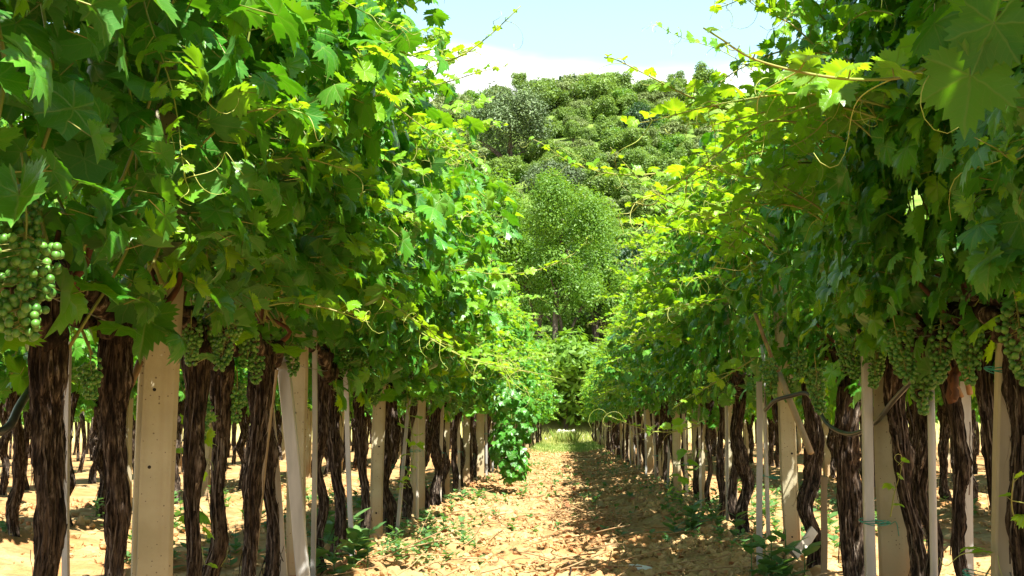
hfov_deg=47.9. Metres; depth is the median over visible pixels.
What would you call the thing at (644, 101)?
hill shrub
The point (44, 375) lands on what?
grapevine
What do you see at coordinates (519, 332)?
grapevine
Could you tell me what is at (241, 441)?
grapevine
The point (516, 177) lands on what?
hill shrub
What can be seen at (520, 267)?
poplar
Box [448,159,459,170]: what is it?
hill shrub
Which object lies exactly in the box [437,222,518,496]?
grapevine
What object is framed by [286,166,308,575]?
concrete post
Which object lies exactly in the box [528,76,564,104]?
hill shrub
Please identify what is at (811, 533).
vine stake
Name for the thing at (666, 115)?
hill shrub
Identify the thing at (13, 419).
irrigation hose
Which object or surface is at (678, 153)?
hill shrub
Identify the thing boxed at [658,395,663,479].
concrete post
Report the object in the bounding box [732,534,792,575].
leafy weed
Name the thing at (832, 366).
trellis wire
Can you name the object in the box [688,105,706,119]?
hill shrub
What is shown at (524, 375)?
grapevine
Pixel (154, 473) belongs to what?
concrete post
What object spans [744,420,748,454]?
concrete post
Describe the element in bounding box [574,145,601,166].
hill shrub
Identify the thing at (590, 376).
grapevine
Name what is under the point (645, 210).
hill shrub
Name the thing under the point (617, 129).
hill shrub
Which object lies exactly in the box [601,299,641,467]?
grapevine
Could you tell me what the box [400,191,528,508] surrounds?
grapevine
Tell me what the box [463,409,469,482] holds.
concrete post
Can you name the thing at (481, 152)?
hill shrub
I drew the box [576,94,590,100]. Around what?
hill shrub
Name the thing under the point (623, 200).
hill shrub
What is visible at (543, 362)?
grapevine
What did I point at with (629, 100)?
hill shrub
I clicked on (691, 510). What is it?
leafy weed
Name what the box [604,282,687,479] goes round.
grapevine
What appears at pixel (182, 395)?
grapevine
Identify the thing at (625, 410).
grapevine
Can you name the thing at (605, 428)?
concrete post
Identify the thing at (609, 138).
hill shrub
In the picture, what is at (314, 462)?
vine stake
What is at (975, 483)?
grapevine
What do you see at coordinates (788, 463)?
concrete post
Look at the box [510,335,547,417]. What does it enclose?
grapevine
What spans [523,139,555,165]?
hill shrub
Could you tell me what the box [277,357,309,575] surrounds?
vine stake
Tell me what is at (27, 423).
grapevine
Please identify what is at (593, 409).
grapevine
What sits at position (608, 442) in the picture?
grapevine
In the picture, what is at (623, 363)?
grapevine
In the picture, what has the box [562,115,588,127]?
hill shrub
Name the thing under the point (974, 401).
grapevine
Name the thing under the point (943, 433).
grapevine
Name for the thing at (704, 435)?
concrete post
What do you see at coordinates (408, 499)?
grapevine
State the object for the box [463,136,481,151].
hill shrub
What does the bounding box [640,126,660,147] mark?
hill shrub
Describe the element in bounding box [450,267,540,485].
grapevine
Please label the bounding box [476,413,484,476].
concrete post
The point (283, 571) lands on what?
vine stake
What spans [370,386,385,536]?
concrete post
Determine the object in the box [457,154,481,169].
hill shrub
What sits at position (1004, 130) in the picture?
grapevine
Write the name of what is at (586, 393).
grapevine
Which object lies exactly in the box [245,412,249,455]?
grapevine
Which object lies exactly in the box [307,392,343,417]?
grapevine
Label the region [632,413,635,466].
vine stake
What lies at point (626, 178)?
hill shrub
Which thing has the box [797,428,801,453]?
concrete post
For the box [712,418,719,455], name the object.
grapevine
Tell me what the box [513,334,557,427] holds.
grapevine
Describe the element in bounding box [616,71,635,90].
hill tree
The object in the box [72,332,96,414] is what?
grapevine
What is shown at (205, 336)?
grapevine
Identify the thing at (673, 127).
hill shrub
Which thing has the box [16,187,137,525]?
grapevine
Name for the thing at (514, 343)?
grapevine
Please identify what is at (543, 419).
grapevine
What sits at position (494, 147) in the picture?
hill shrub
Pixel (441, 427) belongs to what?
vine stake
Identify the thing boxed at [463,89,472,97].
hill shrub
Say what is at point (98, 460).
grapevine
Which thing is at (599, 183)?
hill shrub
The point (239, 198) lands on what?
grapevine
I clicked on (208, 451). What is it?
concrete post
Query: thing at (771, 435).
grapevine
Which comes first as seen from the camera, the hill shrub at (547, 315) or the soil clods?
the soil clods
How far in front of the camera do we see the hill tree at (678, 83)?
152.64 m
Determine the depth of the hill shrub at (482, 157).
128.80 m
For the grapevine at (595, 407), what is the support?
on the ground at (10, 548)
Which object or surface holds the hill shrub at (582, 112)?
on the ground at (10, 548)
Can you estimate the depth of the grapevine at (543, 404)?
29.33 m
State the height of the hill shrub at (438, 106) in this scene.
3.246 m
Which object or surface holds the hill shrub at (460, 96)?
on the ground at (10, 548)
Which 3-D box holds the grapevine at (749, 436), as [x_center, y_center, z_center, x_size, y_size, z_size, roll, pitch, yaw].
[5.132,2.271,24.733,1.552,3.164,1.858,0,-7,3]
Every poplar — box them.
[449,163,531,276]
[503,225,565,339]
[517,166,622,345]
[566,236,621,348]
[600,263,633,324]
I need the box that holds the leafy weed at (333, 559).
[307,536,361,574]
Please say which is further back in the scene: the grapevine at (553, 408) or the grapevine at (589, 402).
the grapevine at (553, 408)
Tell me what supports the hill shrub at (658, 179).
on the ground at (10, 548)
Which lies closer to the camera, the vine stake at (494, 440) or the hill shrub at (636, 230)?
the vine stake at (494, 440)
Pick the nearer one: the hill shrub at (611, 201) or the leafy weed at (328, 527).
the leafy weed at (328, 527)
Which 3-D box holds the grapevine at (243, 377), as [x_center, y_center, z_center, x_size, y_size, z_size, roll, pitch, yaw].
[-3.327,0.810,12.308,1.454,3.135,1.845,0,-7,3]
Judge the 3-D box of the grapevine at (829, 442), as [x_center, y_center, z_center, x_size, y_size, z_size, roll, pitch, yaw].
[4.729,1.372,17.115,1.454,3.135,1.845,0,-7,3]
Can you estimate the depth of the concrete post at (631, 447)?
22.56 m
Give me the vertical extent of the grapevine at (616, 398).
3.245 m
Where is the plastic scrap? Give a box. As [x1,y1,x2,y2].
[629,564,651,569]
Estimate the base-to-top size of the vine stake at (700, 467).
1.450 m
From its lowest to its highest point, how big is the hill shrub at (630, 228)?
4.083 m
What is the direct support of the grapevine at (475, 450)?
on the ground at (10, 548)
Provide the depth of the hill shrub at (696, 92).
150.03 m
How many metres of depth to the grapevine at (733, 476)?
8.75 m
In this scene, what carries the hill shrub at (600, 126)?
on the ground at (10, 548)
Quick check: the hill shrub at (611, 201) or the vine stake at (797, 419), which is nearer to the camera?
the vine stake at (797, 419)
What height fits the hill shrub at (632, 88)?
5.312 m
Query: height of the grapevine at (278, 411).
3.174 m
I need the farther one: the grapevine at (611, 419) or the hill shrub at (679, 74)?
the hill shrub at (679, 74)
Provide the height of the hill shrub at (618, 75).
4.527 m
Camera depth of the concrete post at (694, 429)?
11.37 m
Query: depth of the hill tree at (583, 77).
152.25 m
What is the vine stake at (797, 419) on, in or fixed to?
attached to the grapevine at (847, 457)
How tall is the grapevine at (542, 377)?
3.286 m
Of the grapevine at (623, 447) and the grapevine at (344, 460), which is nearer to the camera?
the grapevine at (344, 460)
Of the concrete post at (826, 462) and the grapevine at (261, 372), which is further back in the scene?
the concrete post at (826, 462)
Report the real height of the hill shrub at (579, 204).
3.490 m
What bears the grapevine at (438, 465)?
on the ground at (10, 548)
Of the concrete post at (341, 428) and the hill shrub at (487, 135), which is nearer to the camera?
the concrete post at (341, 428)
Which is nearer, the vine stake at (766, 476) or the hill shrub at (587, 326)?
the vine stake at (766, 476)
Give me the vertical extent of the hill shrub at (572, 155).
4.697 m
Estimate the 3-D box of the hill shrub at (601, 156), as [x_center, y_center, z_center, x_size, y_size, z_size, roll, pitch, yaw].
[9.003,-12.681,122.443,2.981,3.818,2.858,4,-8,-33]
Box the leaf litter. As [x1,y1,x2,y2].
[294,466,803,575]
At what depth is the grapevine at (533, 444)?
43.75 m
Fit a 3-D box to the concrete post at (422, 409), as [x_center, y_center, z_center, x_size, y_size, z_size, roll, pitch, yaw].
[-0.818,1.016,10.108,0.128,2.750,0.107,1,-7,-10]
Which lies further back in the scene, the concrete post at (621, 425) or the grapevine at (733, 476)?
the concrete post at (621, 425)
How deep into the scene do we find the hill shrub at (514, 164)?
118.03 m
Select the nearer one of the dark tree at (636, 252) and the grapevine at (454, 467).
the grapevine at (454, 467)
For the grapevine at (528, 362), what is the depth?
21.06 m
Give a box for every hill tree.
[453,108,473,128]
[578,70,607,84]
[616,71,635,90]
[633,78,659,101]
[666,75,687,101]
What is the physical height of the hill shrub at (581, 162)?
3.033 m
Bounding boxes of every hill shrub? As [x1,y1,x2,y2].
[429,96,450,104]
[431,103,455,119]
[434,82,456,97]
[441,93,472,110]
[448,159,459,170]
[452,98,474,119]
[455,128,470,139]
[456,151,485,159]
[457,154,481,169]
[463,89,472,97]
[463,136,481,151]
[466,89,487,100]
[474,148,502,157]
[474,159,502,182]
[479,139,507,148]
[480,119,495,139]
[485,85,511,91]
[486,89,514,98]
[486,147,523,159]
[489,154,525,183]
[500,138,530,158]
[506,159,525,182]
[507,294,531,314]
[510,71,528,90]
[513,188,524,200]
[514,80,561,112]
[516,79,536,89]
[522,211,542,235]
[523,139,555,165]
[524,160,543,177]
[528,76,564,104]
[528,332,578,423]
[529,327,551,340]
[532,120,558,141]
[532,327,599,429]
[535,299,559,322]
[537,151,556,162]
[548,308,592,339]
[550,106,574,120]
[551,140,569,146]
[552,120,565,137]
[552,154,584,168]
[553,147,579,169]
[554,78,579,106]
[554,142,576,154]
[557,89,574,109]
[561,72,593,81]
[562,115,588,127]
[563,117,582,142]
[563,185,590,202]
[566,194,595,217]
[566,342,600,424]
[567,98,593,109]
[567,138,600,152]
[568,76,616,101]
[572,104,592,125]
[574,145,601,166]
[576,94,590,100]
[581,126,597,141]
[583,162,616,197]
[585,152,609,169]
[587,95,619,119]
[589,72,619,105]
[593,114,615,141]
[598,127,626,153]
[598,198,619,209]
[601,126,632,152]
[602,208,622,228]
[604,115,619,123]
[604,151,620,170]
[605,170,640,195]
[606,224,633,252]
[607,70,623,83]
[607,226,632,259]
[610,178,640,203]
[611,88,637,108]
[612,117,624,131]
[615,125,652,150]
[616,91,637,112]
[616,147,658,179]
[617,195,630,210]
[619,205,641,227]
[620,83,635,91]
[625,226,647,267]
[627,186,661,227]
[631,186,651,199]
[635,92,656,103]
[636,144,662,164]
[640,99,653,114]
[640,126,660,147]
[640,227,649,236]
[645,124,662,140]
[645,156,678,178]
[647,174,672,187]
[650,96,676,113]
[653,195,676,215]
[655,86,681,99]
[655,121,689,139]
[655,132,687,156]
[656,116,669,128]
[657,111,672,119]
[659,178,673,195]
[660,146,687,175]
[665,70,687,86]
[670,116,691,129]
[673,139,697,157]
[684,88,702,106]
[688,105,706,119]
[690,132,718,156]
[691,60,717,86]
[693,124,718,136]
[694,115,713,127]
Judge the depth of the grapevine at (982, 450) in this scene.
17.98 m
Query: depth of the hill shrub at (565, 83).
152.67 m
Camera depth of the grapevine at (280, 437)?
26.13 m
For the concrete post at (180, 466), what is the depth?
19.25 m
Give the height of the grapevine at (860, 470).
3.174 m
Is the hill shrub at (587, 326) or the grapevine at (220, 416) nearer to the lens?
the grapevine at (220, 416)
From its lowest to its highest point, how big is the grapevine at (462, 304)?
3.144 m
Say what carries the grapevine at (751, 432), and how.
on the ground at (10, 548)
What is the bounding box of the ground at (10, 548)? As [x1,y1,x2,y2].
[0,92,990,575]
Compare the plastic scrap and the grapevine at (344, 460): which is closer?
the plastic scrap
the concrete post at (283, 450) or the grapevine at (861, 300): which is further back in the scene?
the concrete post at (283, 450)
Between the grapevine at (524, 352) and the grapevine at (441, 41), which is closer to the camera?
the grapevine at (441, 41)
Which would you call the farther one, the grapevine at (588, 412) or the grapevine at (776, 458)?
the grapevine at (588, 412)
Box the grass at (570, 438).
[526,425,604,453]
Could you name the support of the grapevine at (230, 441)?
on the ground at (10, 548)
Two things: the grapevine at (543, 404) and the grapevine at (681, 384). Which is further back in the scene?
the grapevine at (543, 404)
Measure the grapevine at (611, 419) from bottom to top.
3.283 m
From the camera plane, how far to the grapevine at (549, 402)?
46.43 m
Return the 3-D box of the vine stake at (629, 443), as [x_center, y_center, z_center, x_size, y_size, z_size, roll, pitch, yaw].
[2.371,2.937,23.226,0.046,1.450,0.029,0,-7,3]
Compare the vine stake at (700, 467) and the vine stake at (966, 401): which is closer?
the vine stake at (966, 401)
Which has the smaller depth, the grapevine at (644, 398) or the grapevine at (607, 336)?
the grapevine at (644, 398)
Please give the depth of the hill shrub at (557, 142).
130.81 m
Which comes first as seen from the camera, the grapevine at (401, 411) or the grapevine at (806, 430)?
the grapevine at (806, 430)
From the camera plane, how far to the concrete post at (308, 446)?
17.35 m
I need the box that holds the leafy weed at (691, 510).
[656,499,709,532]
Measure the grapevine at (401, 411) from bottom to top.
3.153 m
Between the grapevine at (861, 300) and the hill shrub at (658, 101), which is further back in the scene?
the hill shrub at (658, 101)
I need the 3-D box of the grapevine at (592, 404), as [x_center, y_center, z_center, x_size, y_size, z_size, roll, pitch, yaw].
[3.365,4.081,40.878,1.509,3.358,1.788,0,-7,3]
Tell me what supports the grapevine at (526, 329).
on the ground at (10, 548)
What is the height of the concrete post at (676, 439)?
2.700 m
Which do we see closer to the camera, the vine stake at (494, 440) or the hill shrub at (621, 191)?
the vine stake at (494, 440)
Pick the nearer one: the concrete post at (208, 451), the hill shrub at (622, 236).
the concrete post at (208, 451)
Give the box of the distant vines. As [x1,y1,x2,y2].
[0,353,982,477]
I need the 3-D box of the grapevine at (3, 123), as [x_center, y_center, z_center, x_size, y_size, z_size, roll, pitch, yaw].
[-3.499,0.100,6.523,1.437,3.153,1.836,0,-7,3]
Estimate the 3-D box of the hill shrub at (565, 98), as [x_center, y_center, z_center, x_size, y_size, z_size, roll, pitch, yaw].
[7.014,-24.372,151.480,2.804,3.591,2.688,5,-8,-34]
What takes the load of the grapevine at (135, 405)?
on the ground at (10, 548)
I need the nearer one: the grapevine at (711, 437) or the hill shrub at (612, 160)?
the grapevine at (711, 437)
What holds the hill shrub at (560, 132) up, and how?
on the ground at (10, 548)
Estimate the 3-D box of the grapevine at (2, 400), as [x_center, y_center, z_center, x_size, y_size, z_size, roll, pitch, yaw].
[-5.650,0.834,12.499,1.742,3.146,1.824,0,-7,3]
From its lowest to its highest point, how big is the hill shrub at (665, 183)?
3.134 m
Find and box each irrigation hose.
[0,385,28,435]
[763,381,910,435]
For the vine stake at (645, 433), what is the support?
on the ground at (10, 548)
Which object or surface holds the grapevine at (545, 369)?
on the ground at (10, 548)
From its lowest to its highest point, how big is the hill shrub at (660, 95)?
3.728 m
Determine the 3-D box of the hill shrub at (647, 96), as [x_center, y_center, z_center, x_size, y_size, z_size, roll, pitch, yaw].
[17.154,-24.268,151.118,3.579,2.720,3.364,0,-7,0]
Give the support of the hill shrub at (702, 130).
on the ground at (10, 548)
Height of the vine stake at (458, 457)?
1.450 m
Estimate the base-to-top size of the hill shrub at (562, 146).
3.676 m
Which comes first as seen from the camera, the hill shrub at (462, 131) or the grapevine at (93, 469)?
the grapevine at (93, 469)
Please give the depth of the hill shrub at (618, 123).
139.13 m
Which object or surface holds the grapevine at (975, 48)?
on the ground at (10, 548)
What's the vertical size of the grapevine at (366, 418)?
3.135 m
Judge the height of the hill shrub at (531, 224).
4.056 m
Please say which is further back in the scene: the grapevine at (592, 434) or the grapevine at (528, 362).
the grapevine at (592, 434)
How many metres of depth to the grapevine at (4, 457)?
13.14 m
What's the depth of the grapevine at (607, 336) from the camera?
25.14 m
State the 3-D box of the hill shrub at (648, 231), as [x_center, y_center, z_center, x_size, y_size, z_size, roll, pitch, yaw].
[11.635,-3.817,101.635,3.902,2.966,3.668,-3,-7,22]
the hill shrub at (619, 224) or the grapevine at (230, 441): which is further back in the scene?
the hill shrub at (619, 224)
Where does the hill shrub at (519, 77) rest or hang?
on the ground at (10, 548)
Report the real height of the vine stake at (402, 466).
1.452 m
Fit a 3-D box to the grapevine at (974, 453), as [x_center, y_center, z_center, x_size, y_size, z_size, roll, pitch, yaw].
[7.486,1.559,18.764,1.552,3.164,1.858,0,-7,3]
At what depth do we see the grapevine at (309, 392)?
15.98 m
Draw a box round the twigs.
[327,463,842,575]
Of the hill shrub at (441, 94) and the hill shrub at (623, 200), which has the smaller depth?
the hill shrub at (623, 200)
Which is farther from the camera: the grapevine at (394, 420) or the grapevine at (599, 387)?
the grapevine at (599, 387)
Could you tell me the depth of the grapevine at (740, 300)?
6.14 m
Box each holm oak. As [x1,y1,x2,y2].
[458,79,559,185]
[519,157,587,206]
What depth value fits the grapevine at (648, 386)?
16.90 m
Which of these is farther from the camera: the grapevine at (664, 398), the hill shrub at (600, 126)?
the hill shrub at (600, 126)
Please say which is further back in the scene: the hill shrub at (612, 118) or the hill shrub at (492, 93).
the hill shrub at (492, 93)
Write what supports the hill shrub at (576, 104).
on the ground at (10, 548)
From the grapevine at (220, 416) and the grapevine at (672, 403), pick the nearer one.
the grapevine at (220, 416)
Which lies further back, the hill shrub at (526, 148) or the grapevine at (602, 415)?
the hill shrub at (526, 148)
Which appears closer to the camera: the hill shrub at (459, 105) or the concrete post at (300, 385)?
the concrete post at (300, 385)
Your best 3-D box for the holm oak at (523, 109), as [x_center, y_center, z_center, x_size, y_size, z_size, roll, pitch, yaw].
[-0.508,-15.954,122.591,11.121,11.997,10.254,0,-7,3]
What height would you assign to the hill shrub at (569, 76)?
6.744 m
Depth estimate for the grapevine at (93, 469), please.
15.79 m
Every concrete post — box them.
[126,397,133,506]
[131,21,186,575]
[178,429,182,472]
[201,410,212,496]
[281,423,285,459]
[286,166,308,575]
[306,408,311,477]
[339,411,343,471]
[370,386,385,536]
[399,418,401,458]
[410,380,425,514]
[444,400,449,497]
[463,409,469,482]
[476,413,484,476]
[490,420,491,470]
[604,422,606,447]
[620,416,622,457]
[624,418,629,460]
[631,430,632,464]
[638,366,643,467]
[642,341,653,473]
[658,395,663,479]
[672,397,681,489]
[692,345,705,501]
[704,420,706,452]
[722,267,737,519]
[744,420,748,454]
[768,201,800,556]
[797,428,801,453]
[821,413,830,475]
[871,157,910,575]
[947,442,950,472]
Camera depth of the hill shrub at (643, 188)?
113.06 m
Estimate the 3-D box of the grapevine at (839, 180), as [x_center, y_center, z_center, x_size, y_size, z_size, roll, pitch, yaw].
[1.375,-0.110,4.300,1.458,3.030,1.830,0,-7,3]
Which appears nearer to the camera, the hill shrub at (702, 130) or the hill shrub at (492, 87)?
the hill shrub at (702, 130)
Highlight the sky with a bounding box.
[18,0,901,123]
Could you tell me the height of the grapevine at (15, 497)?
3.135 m
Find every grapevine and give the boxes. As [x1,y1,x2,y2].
[0,0,77,151]
[0,0,299,352]
[0,0,409,575]
[0,0,422,575]
[0,0,460,575]
[0,115,92,394]
[0,115,123,536]
[0,118,48,365]
[0,331,72,494]
[0,389,5,403]
[1,0,484,575]
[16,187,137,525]
[22,355,92,489]
[54,193,181,517]
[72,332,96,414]
[73,0,445,575]
[74,267,215,407]
[81,353,135,483]
[90,396,136,415]
[133,358,243,504]
[179,351,278,490]
[179,357,247,409]
[191,0,522,575]
[215,48,522,574]
[226,410,248,465]
[231,406,248,464]
[234,297,308,409]
[234,365,278,489]
[235,73,592,548]
[237,57,564,557]
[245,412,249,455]
[275,365,311,441]
[278,413,282,459]
[285,359,311,453]
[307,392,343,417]
[312,93,537,536]
[323,397,352,474]
[333,145,516,526]
[343,404,372,470]
[349,396,397,431]
[350,404,372,468]
[367,405,370,465]
[395,170,523,519]
[397,404,405,415]
[399,414,403,445]
[400,182,516,505]
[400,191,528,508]
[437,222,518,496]
[449,236,529,492]
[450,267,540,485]
[470,262,551,482]
[472,259,526,479]
[475,294,526,435]
[484,298,555,471]
[484,317,547,473]
[492,294,546,468]
[492,312,536,440]
[501,312,539,458]
[502,324,545,457]
[507,325,537,416]
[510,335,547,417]
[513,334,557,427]
[516,354,545,434]
[520,324,548,397]
[522,62,912,568]
[523,349,545,422]
[523,355,549,421]
[523,362,562,445]
[529,352,550,421]
[529,371,562,446]
[532,385,553,445]
[535,363,552,437]
[535,366,552,426]
[537,385,549,442]
[540,383,559,440]
[542,364,554,417]
[572,0,1015,575]
[575,377,596,441]
[577,381,596,428]
[579,383,593,440]
[580,355,601,445]
[580,369,600,421]
[581,369,594,419]
[582,377,603,445]
[584,372,598,443]
[585,329,629,461]
[585,361,599,417]
[586,341,610,451]
[586,362,606,413]
[586,372,601,422]
[587,346,615,453]
[587,351,609,449]
[588,141,861,541]
[588,347,610,422]
[588,352,615,440]
[589,291,649,409]
[590,340,630,426]
[592,338,619,457]
[593,329,619,446]
[594,263,658,475]
[595,329,624,459]
[595,338,616,442]
[596,248,697,485]
[596,298,637,465]
[596,304,630,455]
[597,314,635,464]
[597,318,618,401]
[599,241,698,485]
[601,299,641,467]
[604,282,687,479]
[604,305,686,473]
[606,293,644,470]
[607,193,750,411]
[612,178,791,516]
[612,202,767,510]
[615,0,1023,575]
[616,90,815,534]
[616,237,720,489]
[622,205,718,500]
[625,93,796,526]
[642,0,938,575]
[673,0,1023,575]
[689,0,1018,575]
[703,0,1023,301]
[706,0,1023,575]
[710,427,713,454]
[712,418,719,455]
[746,414,753,461]
[748,413,756,463]
[753,412,779,467]
[754,414,774,466]
[797,410,808,464]
[807,304,835,478]
[834,399,874,487]
[856,256,941,452]
[859,410,861,480]
[896,0,1023,359]
[906,254,971,500]
[925,242,979,501]
[929,236,977,409]
[936,403,976,470]
[971,402,978,473]
[971,407,983,457]
[1020,125,1023,144]
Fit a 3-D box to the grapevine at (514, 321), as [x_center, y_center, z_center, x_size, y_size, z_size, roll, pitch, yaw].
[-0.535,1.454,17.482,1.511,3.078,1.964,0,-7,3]
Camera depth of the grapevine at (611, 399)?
23.19 m
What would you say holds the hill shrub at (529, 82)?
on the ground at (10, 548)
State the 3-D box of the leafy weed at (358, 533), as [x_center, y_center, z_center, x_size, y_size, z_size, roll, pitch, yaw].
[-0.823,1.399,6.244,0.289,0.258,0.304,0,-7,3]
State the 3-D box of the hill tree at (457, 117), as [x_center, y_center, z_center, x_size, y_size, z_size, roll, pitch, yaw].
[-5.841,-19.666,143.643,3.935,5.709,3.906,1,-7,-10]
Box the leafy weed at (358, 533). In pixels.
[335,521,385,570]
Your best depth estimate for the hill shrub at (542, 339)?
67.39 m
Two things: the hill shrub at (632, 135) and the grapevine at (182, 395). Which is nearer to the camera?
the grapevine at (182, 395)
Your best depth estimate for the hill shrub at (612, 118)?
141.59 m
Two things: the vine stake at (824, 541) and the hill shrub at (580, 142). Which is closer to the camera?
the vine stake at (824, 541)
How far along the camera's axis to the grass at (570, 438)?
53.75 m
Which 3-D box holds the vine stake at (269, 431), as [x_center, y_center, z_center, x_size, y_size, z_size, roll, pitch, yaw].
[-1.079,0.918,4.932,0.131,1.137,0.025,0,-7,3]
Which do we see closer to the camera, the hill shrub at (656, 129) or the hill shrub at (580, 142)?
the hill shrub at (580, 142)
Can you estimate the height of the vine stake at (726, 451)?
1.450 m
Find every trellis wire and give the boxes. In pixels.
[16,284,390,385]
[641,331,989,408]
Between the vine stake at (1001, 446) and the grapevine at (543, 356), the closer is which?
the vine stake at (1001, 446)
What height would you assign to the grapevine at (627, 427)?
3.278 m
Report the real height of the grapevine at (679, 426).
2.880 m
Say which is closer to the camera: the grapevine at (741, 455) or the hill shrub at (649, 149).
the grapevine at (741, 455)
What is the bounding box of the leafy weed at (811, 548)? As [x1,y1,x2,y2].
[748,529,829,575]
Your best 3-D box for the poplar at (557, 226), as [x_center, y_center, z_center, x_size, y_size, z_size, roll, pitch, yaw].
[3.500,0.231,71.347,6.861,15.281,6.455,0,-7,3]
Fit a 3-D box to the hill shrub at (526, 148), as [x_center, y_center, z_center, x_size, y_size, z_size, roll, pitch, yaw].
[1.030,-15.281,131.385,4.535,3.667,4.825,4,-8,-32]
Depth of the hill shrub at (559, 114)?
147.52 m
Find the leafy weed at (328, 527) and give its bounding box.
[323,507,370,549]
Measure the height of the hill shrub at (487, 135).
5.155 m
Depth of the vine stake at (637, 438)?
19.33 m
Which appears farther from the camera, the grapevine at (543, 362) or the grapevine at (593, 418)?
the grapevine at (593, 418)
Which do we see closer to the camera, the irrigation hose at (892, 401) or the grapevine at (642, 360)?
the irrigation hose at (892, 401)
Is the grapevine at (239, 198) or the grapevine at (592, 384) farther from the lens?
the grapevine at (592, 384)
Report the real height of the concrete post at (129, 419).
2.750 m
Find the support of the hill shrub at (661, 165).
on the ground at (10, 548)
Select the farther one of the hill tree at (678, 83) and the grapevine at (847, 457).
the hill tree at (678, 83)
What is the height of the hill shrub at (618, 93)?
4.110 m
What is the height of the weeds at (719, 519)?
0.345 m
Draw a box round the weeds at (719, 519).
[0,450,980,573]
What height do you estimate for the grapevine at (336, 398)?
3.041 m
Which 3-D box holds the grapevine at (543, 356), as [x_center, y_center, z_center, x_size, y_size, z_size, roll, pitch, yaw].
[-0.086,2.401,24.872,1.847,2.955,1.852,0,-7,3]
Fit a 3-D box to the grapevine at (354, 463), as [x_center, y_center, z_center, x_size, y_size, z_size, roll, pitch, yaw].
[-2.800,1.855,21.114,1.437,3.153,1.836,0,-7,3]
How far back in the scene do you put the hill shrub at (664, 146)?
130.28 m
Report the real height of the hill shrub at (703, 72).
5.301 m
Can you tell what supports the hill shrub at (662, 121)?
on the ground at (10, 548)
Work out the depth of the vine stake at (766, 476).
7.34 m
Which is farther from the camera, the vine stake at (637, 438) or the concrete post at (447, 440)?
the vine stake at (637, 438)
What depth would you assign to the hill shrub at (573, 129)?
134.35 m
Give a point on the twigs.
(578, 513)
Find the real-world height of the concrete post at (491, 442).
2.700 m
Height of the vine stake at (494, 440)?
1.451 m
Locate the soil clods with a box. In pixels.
[0,448,990,575]
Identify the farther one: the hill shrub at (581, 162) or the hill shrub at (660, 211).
the hill shrub at (581, 162)
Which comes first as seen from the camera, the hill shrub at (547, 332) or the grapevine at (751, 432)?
the grapevine at (751, 432)
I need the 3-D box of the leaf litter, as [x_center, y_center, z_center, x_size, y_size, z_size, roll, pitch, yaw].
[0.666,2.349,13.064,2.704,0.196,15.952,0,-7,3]
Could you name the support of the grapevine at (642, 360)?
on the ground at (10, 548)
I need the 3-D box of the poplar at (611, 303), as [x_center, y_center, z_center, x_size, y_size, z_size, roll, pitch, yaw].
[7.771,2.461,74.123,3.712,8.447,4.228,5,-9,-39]
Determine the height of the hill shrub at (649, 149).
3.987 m
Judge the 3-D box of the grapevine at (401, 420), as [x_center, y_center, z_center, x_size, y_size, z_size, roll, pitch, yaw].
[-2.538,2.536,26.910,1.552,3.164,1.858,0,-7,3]
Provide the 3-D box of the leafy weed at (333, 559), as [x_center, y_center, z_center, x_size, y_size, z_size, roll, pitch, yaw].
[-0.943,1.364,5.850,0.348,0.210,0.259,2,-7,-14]
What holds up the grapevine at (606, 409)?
on the ground at (10, 548)
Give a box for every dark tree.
[563,239,645,346]
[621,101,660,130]
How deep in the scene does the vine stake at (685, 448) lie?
12.14 m
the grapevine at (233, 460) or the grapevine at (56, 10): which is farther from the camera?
the grapevine at (233, 460)
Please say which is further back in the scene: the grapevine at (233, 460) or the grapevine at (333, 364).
the grapevine at (233, 460)
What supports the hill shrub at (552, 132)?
on the ground at (10, 548)
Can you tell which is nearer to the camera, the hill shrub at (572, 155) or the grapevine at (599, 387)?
the grapevine at (599, 387)
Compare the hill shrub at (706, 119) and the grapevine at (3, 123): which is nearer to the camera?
the grapevine at (3, 123)
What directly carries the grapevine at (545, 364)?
on the ground at (10, 548)
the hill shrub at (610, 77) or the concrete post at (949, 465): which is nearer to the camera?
the concrete post at (949, 465)
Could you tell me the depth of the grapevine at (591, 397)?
36.24 m
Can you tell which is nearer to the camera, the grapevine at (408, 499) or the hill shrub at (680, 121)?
the grapevine at (408, 499)
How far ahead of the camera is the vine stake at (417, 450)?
9.43 m
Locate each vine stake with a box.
[61,341,71,575]
[256,370,277,562]
[273,407,287,575]
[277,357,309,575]
[311,330,317,575]
[343,371,354,555]
[391,371,412,535]
[409,400,422,518]
[439,406,445,497]
[449,421,462,491]
[484,414,489,474]
[490,412,495,471]
[629,421,630,463]
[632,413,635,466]
[634,407,638,469]
[644,406,646,473]
[651,386,657,476]
[667,441,669,484]
[681,398,691,494]
[697,362,701,507]
[725,405,728,520]
[756,381,762,564]
[760,344,779,539]
[778,372,813,454]
[790,526,817,558]
[820,477,827,575]
[859,356,898,575]
[927,384,937,575]
[960,381,973,575]
[962,343,1012,575]
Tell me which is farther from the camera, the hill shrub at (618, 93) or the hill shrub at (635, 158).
the hill shrub at (618, 93)
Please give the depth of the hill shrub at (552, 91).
150.10 m
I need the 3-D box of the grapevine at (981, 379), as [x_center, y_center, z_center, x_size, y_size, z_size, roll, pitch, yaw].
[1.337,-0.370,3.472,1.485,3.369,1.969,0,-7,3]
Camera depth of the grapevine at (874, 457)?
14.54 m
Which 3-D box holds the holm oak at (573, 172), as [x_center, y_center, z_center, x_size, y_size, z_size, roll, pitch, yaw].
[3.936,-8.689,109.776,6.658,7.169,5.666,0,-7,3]
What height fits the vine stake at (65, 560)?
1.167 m

